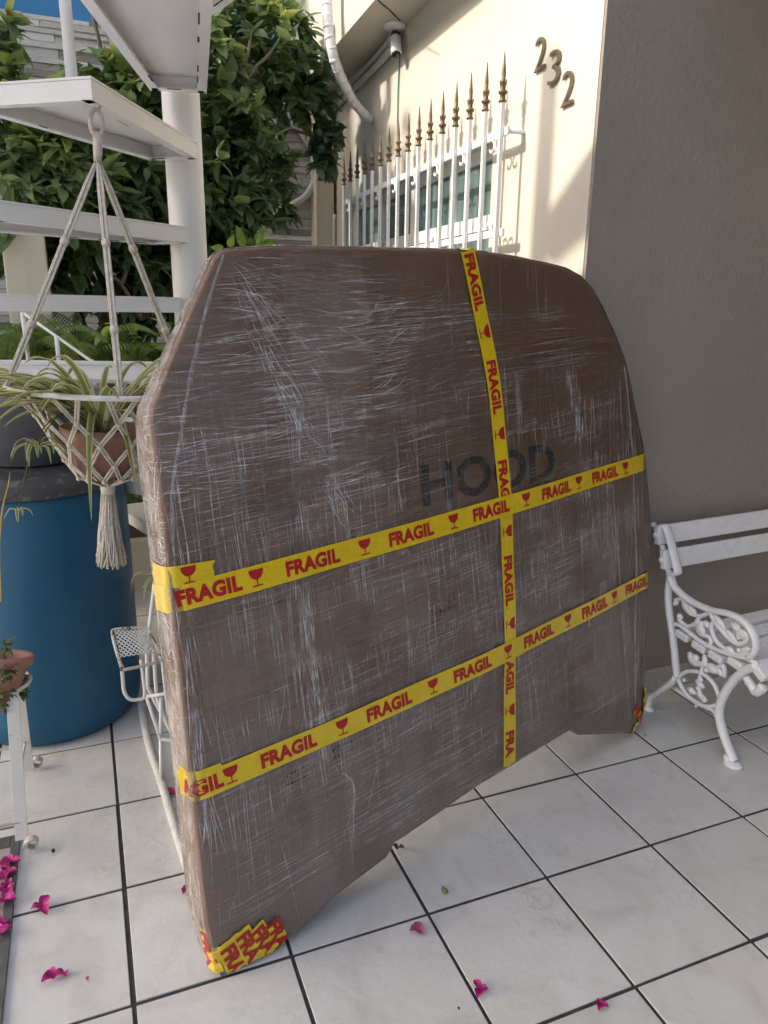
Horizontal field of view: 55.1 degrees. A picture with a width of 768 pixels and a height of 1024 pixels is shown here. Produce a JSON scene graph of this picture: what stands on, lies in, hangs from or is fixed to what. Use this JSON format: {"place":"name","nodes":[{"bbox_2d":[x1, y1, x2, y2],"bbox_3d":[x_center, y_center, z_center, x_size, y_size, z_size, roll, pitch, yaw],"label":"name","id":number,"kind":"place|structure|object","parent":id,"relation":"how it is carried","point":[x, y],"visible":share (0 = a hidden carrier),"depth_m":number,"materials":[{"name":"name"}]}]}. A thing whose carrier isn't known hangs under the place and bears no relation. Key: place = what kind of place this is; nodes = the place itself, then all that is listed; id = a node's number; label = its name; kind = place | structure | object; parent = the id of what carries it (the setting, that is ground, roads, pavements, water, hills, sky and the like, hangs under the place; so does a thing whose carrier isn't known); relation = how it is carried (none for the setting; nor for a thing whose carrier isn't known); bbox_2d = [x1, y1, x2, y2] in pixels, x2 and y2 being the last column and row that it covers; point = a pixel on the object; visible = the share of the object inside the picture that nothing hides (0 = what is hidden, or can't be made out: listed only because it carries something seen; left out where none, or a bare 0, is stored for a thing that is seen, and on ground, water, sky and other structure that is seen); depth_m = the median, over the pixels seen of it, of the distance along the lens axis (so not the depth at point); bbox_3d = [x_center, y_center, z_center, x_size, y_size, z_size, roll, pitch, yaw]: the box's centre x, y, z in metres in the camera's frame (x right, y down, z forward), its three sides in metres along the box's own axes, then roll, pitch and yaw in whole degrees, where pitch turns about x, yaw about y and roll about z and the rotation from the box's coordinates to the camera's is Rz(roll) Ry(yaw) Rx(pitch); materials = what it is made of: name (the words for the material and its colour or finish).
{"place":"outdoors","nodes":[
{"label":"outdoors","id":0,"kind":"place"},
{"bbox_2d":[0,590,767,1023],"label":"floor","id":1,"kind":"structure","parent":0,"point":[576,876],"depth_m":1.80,"materials":[{"name":"tile"}]},
{"bbox_2d":[0,835,20,1023],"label":"floor slab","id":2,"kind":"structure","parent":1,"relation":"on","point":[9,845],"depth_m":1.73,"materials":[{"name":"stone"}]},
{"bbox_2d":[0,915,9,923],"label":"bougainvillea bract","id":3,"kind":"object","parent":2,"relation":"on","point":[4,920],"visible":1,"depth_m":1.70,"materials":[{"name":"pink plant"}]},
{"bbox_2d":[0,923,11,934],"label":"bougainvillea bract","id":4,"kind":"object","parent":2,"relation":"on","point":[4,927],"visible":1,"depth_m":1.67,"materials":[{"name":"pink plant"}]},
{"bbox_2d":[0,883,12,891],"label":"bougainvillea bract","id":5,"kind":"object","parent":2,"relation":"on","point":[8,885],"visible":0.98,"depth_m":1.79,"materials":[{"name":"pink plant"}]},
{"bbox_2d":[0,870,12,880],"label":"bougainvillea bract","id":6,"kind":"object","parent":2,"relation":"on","point":[4,872],"visible":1,"depth_m":1.83,"materials":[{"name":"pink plant"}]},
{"bbox_2d":[0,878,14,887],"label":"bougainvillea bract","id":7,"kind":"object","parent":2,"relation":"on","point":[9,880],"visible":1,"depth_m":1.81,"materials":[{"name":"pink plant"}]},
{"bbox_2d":[0,887,15,903],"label":"bougainvillea bract","id":8,"kind":"object","parent":2,"relation":"on","point":[8,894],"visible":1,"depth_m":1.76,"materials":[{"name":"pink plant"}]},
{"bbox_2d":[0,864,16,878],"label":"bougainvillea bract","id":9,"kind":"object","parent":2,"relation":"on","point":[8,867],"visible":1,"depth_m":1.85,"materials":[{"name":"pink plant"}]},
{"bbox_2d":[0,854,19,867],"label":"bougainvillea bract","id":10,"kind":"object","parent":2,"relation":"on","point":[11,859],"visible":1,"depth_m":1.88,"materials":[{"name":"pink plant"}]},
{"bbox_2d":[0,671,42,850],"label":"scroll foot stand","id":11,"kind":"object","parent":1,"relation":"on","point":[22,758],"visible":0.8,"depth_m":1.92,"materials":[{"name":"white paint"}]},
{"bbox_2d":[0,649,34,712],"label":"terracotta pot","id":12,"kind":"object","parent":11,"relation":"on","point":[24,659],"visible":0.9,"depth_m":1.90,"materials":[{"name":"orange ceramic"}]},
{"bbox_2d":[0,636,32,714],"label":"succulent","id":13,"kind":"object","parent":12,"relation":"in","point":[6,676],"visible":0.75,"depth_m":1.88,"materials":[{"name":"green plant"}]},
{"bbox_2d":[2,234,54,383],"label":"gate pillar","id":14,"kind":"structure","parent":1,"relation":"on","point":[26,267],"depth_m":2.94,"materials":[{"name":"white paint"}]},
{"bbox_2d":[0,312,78,359],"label":"fern","id":15,"kind":"object","parent":14,"relation":"attached to","point":[55,315],"visible":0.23,"depth_m":2.71,"materials":[{"name":"green plant"}]},
{"bbox_2d":[0,324,107,360],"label":"fern","id":16,"kind":"object","parent":14,"relation":"attached to","point":[4,353],"visible":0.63,"depth_m":2.63,"materials":[{"name":"green plant"}]},
{"bbox_2d":[0,333,128,360],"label":"fern","id":17,"kind":"object","parent":14,"relation":"attached to","point":[103,358],"visible":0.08,"depth_m":2.90,"materials":[{"name":"green plant"}]},
{"bbox_2d":[46,237,102,276],"bbox_3d":[-1.353,-1.084,3.094,0.452,0.188,0.241,0,15,-2],"label":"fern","id":18,"kind":"object","parent":14,"relation":"attached to","point":[54,249],"visible":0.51,"depth_m":3.06,"materials":[{"name":"green plant"}]},
{"bbox_2d":[0,321,158,361],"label":"fern","id":19,"kind":"object","parent":14,"relation":"attached to","point":[124,345],"visible":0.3,"depth_m":2.83,"materials":[{"name":"green plant"}]},
{"bbox_2d":[30,895,49,914],"bbox_3d":[-0.804,0.932,1.750,0.048,0.020,0.051,7,16,21],"label":"bougainvillea bract","id":20,"kind":"object","parent":1,"relation":"on","point":[42,906],"visible":1,"depth_m":1.75,"materials":[{"name":"pink plant"}]},
{"bbox_2d":[41,966,61,982],"bbox_3d":[-0.705,0.986,1.565,0.034,0.020,0.035,2,15,5],"label":"bougainvillea bract","id":21,"kind":"object","parent":1,"relation":"on","point":[51,973],"visible":1,"depth_m":1.57,"materials":[{"name":"pink plant"}]},
{"bbox_2d":[56,968,68,975],"bbox_3d":[-0.691,0.986,1.579,0.032,0.011,0.016,4,16,13],"label":"bougainvillea bract","id":22,"kind":"object","parent":1,"relation":"on","point":[63,971],"visible":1,"depth_m":1.58,"materials":[{"name":"pink plant"}]},
{"bbox_2d":[0,462,139,746],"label":"blue drum","id":23,"kind":"object","parent":1,"relation":"on","point":[67,605],"visible":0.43,"depth_m":2.28,"materials":[{"name":"plastic"}]},
{"bbox_2d":[0,384,69,466],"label":"grey plant pot","id":24,"kind":"object","parent":23,"relation":"on","point":[13,432],"visible":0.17,"depth_m":2.23,"materials":[{"name":"plastic"}]},
{"bbox_2d":[39,334,160,386],"bbox_3d":[-1.134,-0.634,3.058,0.525,0.206,0.538,3,16,10],"label":"fern","id":25,"kind":"object","parent":1,"relation":"on","point":[156,353],"visible":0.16,"depth_m":2.96,"materials":[{"name":"green plant"}]},
{"bbox_2d":[0,0,233,536],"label":"spiral staircase","id":26,"kind":"structure","parent":1,"relation":"on","point":[163,46],"depth_m":1.93,"materials":[{"name":"white metal"}]},
{"bbox_2d":[2,105,170,569],"bbox_3d":[-0.639,-0.377,1.676,0.422,1.064,0.422,-2,15,-22],"label":"macrame hanger","id":27,"kind":"object","parent":26,"relation":"hanging from","point":[110,548],"visible":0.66,"depth_m":1.59,"materials":[{"name":"fabric"}]},
{"bbox_2d":[0,456,21,601],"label":"yellowed leaf stalk","id":28,"kind":"object","parent":27,"relation":"hanging from","point":[4,500],"visible":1,"depth_m":1.76,"materials":[{"name":"plant"}]},
{"bbox_2d":[59,421,139,477],"bbox_3d":[-0.653,-0.146,1.734,0.202,0.113,0.202,-2,15,-22],"label":"terracotta pot","id":29,"kind":"object","parent":27,"relation":"in","point":[115,448],"visible":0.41,"depth_m":1.66,"materials":[{"name":"ceramic"}]},
{"bbox_2d":[0,355,162,597],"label":"spider plant","id":30,"kind":"object","parent":29,"relation":"in","point":[92,415],"visible":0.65,"depth_m":1.58,"materials":[{"name":"green plant"}]},
{"bbox_2d":[95,317,173,416],"bbox_3d":[-0.991,-0.434,3.040,0.380,0.713,0.258,-5,16,-21],"label":"broadleaf plant","id":31,"kind":"object","parent":1,"relation":"on","point":[124,334],"visible":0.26,"depth_m":2.94,"materials":[{"name":"green plant"}]},
{"bbox_2d":[126,494,146,537],"bbox_3d":[-2.172,0.216,3.906,4.100,0.260,1.140,-5,16,-21],"label":"planting bed","id":32,"kind":"object","parent":1,"relation":"on","point":[135,532],"depth_m":3.85,"materials":[{"name":"soil"}]},
{"bbox_2d":[121,341,166,361],"bbox_3d":[-0.910,-0.633,3.034,0.347,0.134,0.417,-5,16,-21],"label":"fern","id":33,"kind":"object","parent":32,"relation":"in","point":[141,349],"visible":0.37,"depth_m":2.87,"materials":[{"name":"green plant"}]},
{"bbox_2d":[0,0,346,502],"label":"citrus tree","id":34,"kind":"object","parent":32,"relation":"on","point":[245,161],"visible":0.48,"depth_m":3.42,"materials":[{"name":"green plant"}]},
{"bbox_2d":[126,493,147,540],"bbox_3d":[-1.124,-0.046,3.508,0.516,0.228,0.489,3,15,7],"label":"fern","id":35,"kind":"object","parent":1,"relation":"on","point":[129,495],"visible":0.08,"depth_m":3.48,"materials":[{"name":"green plant"}]},
{"bbox_2d":[130,537,152,590],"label":"bed kerb","id":36,"kind":"structure","parent":1,"relation":"on","point":[140,553],"depth_m":3.62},
{"bbox_2d":[111,583,186,878],"bbox_3d":[-0.679,0.443,2.196,0.241,0.775,1.062,-10,19,-34],"label":"bicycle plant stand","id":37,"kind":"object","parent":1,"relation":"on","point":[156,765],"visible":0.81,"depth_m":2.18,"materials":[{"name":"white metal"}]},
{"bbox_2d":[0,0,311,415],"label":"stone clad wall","id":38,"kind":"structure","parent":1,"relation":"on","point":[42,46],"depth_m":4.02,"materials":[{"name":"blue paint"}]},
{"bbox_2d":[284,103,312,206],"bbox_3d":[-0.509,-2.191,4.554,0.215,0.612,0.042,-5,16,-21],"label":"drain hose","id":39,"kind":"object","parent":38,"relation":"attached to","point":[303,197],"visible":0.46,"depth_m":4.59,"materials":[{"name":"grey plastic"}]},
{"bbox_2d":[168,787,175,793],"bbox_3d":[-0.632,0.821,2.164,0.043,0.015,0.041,-5,16,-21],"label":"bougainvillea bract","id":40,"kind":"object","parent":1,"relation":"on","point":[171,790],"visible":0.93,"depth_m":2.17,"materials":[{"name":"pink plant"}]},
{"bbox_2d":[181,884,187,893],"bbox_3d":[-0.483,0.925,1.811,0.032,0.015,0.032,-5,16,-21],"label":"bougainvillea bract","id":41,"kind":"object","parent":1,"relation":"on","point":[183,888],"visible":0.44,"depth_m":1.81,"materials":[{"name":"pink plant"}]},
{"bbox_2d":[210,225,278,250],"bbox_3d":[-0.571,-0.874,3.084,0.295,0.621,0.030,-5,16,-21],"label":"bright leafy shoot","id":42,"kind":"object","parent":1,"relation":"on","point":[261,235],"visible":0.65,"depth_m":3.02,"materials":[{"name":"green plant"}]},
{"bbox_2d":[135,245,650,975],"bbox_3d":[0.218,0.108,1.980,1.684,1.554,0.140,-11,12,-38],"label":"wrapped package","id":43,"kind":"object","parent":1,"relation":"on","point":[397,511],"visible":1,"depth_m":1.72,"materials":[{"name":"brown cardboard"}]},
{"bbox_2d":[393,843,403,848],"bbox_3d":[0.038,0.894,1.964,0.033,0.015,0.015,9,17,27],"label":"dry leaf","id":44,"kind":"object","parent":1,"relation":"on","point":[397,847],"visible":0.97,"depth_m":1.97,"materials":[{"name":"brown plant"}]},
{"bbox_2d":[410,921,424,934],"bbox_3d":[0.081,0.966,1.713,0.034,0.016,0.037,7,16,21],"label":"bougainvillea bract","id":45,"kind":"object","parent":1,"relation":"on","point":[417,926],"visible":1,"depth_m":1.71,"materials":[{"name":"pink plant"}]},
{"bbox_2d":[442,885,447,893],"bbox_3d":[0.150,0.939,1.829,0.014,0.012,0.026,-5,16,-21],"label":"leaf","id":46,"kind":"object","parent":1,"relation":"on","point":[444,890],"visible":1,"depth_m":1.82,"materials":[{"name":"green plant"}]},
{"bbox_2d":[473,979,487,997],"bbox_3d":[0.199,1.012,1.565,0.035,0.014,0.035,13,20,38],"label":"bougainvillea bract","id":47,"kind":"object","parent":1,"relation":"on","point":[480,989],"visible":1,"depth_m":1.57,"materials":[{"name":"pink plant"}]},
{"bbox_2d":[293,0,767,691],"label":"house","id":48,"kind":"structure","parent":1,"relation":"on","point":[635,184],"depth_m":2.48,"materials":[{"name":"grey paint"}]},
{"bbox_2d":[310,111,333,244],"bbox_3d":[-0.399,-1.240,4.843,0.117,2.700,0.120,-5,16,-21],"label":"corner pilaster","id":49,"kind":"object","parent":48,"relation":"attached to","point":[322,203],"depth_m":4.61,"materials":[{"name":"beige paint"}]},
{"bbox_2d":[333,214,336,245],"bbox_3d":[-0.303,-1.662,4.530,0.024,0.316,0.023,1,15,0],"label":"pipe stub","id":50,"kind":"object","parent":49,"relation":"attached to","point":[335,229],"visible":0.52,"depth_m":4.50,"materials":[{"name":"grey plastic"}]},
{"bbox_2d":[322,0,373,124],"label":"taped pipe","id":51,"kind":"object","parent":48,"relation":"attached to","point":[361,111],"visible":1,"depth_m":3.56,"materials":[{"name":"white plastic"}]},
{"bbox_2d":[333,41,390,111],"bbox_3d":[-0.163,-2.353,4.072,0.054,0.074,1.370,-4,16,-18],"label":"wall conduit","id":52,"kind":"object","parent":48,"relation":"attached to","point":[373,69],"depth_m":3.81,"materials":[{"name":"grey plastic"}]},
{"bbox_2d":[334,31,390,101],"bbox_3d":[-0.165,-2.391,4.061,0.047,0.068,1.369,-4,16,-18],"label":"wall conduit","id":53,"kind":"object","parent":48,"relation":"attached to","point":[367,65],"depth_m":3.82,"materials":[{"name":"grey plastic"}]},
{"bbox_2d":[377,0,399,20],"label":"loose wire","id":54,"kind":"object","parent":48,"relation":"attached to","point":[387,8],"visible":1,"depth_m":3.20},
{"bbox_2d":[383,20,406,57],"bbox_3d":[0.050,-2.183,3.424,0.111,0.149,0.110,11,18,33],"label":"security camera","id":55,"kind":"object","parent":48,"relation":"attached to","point":[395,27],"visible":1,"depth_m":3.38,"materials":[{"name":"white plastic"}]},
{"bbox_2d":[396,57,399,147],"bbox_3d":[0.065,-1.914,3.536,0.016,0.691,0.074,3,15,9],"label":"camera cable","id":56,"kind":"object","parent":55,"relation":"hanging from","point":[398,94],"visible":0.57,"depth_m":3.54,"materials":[{"name":"plastic"}]},
{"bbox_2d":[354,145,492,250],"bbox_3d":[0.155,-1.136,3.792,0.049,1.070,1.966,-5,16,-19],"label":"window frame","id":57,"kind":"structure","parent":48,"relation":"in","point":[476,156],"depth_m":3.42,"materials":[{"name":"white metal"}]},
{"bbox_2d":[341,52,525,252],"bbox_3d":[0.111,-1.177,3.486,0.096,1.250,1.938,-5,16,-19],"label":"window grille","id":58,"kind":"object","parent":48,"relation":"attached to","point":[494,232],"depth_m":3.04,"materials":[{"name":"white metal"}]},
{"bbox_2d":[534,37,545,72],"bbox_3d":[0.509,-1.490,2.393,0.010,0.098,0.064,-5,16,-21],"label":"house number","id":59,"kind":"object","parent":48,"relation":"attached to","point":[538,68],"visible":1,"depth_m":2.39,"materials":[{"name":"gold metal"}]},
{"bbox_2d":[547,49,560,85],"bbox_3d":[0.539,-1.406,2.326,0.010,0.098,0.064,-5,16,-21],"label":"house number","id":60,"kind":"object","parent":48,"relation":"attached to","point":[555,65],"visible":1,"depth_m":2.31,"materials":[{"name":"gold metal"}]},
{"bbox_2d":[560,71,573,107],"bbox_3d":[0.567,-1.306,2.269,0.010,0.098,0.064,-5,16,-21],"label":"house number","id":61,"kind":"object","parent":48,"relation":"attached to","point":[565,102],"visible":1,"depth_m":2.26,"materials":[{"name":"gold metal"}]},
{"bbox_2d":[596,998,608,1009],"bbox_3d":[0.453,1.027,1.540,0.026,0.011,0.025,-5,16,-21],"label":"bougainvillea bract","id":62,"kind":"object","parent":1,"relation":"on","point":[600,1003],"visible":1,"depth_m":1.54,"materials":[{"name":"pink plant"}]},
{"bbox_2d":[645,509,767,769],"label":"garden bench","id":63,"kind":"object","parent":1,"relation":"on","point":[738,642],"visible":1,"depth_m":2.49,"materials":[{"name":"white paint"}]}
]}

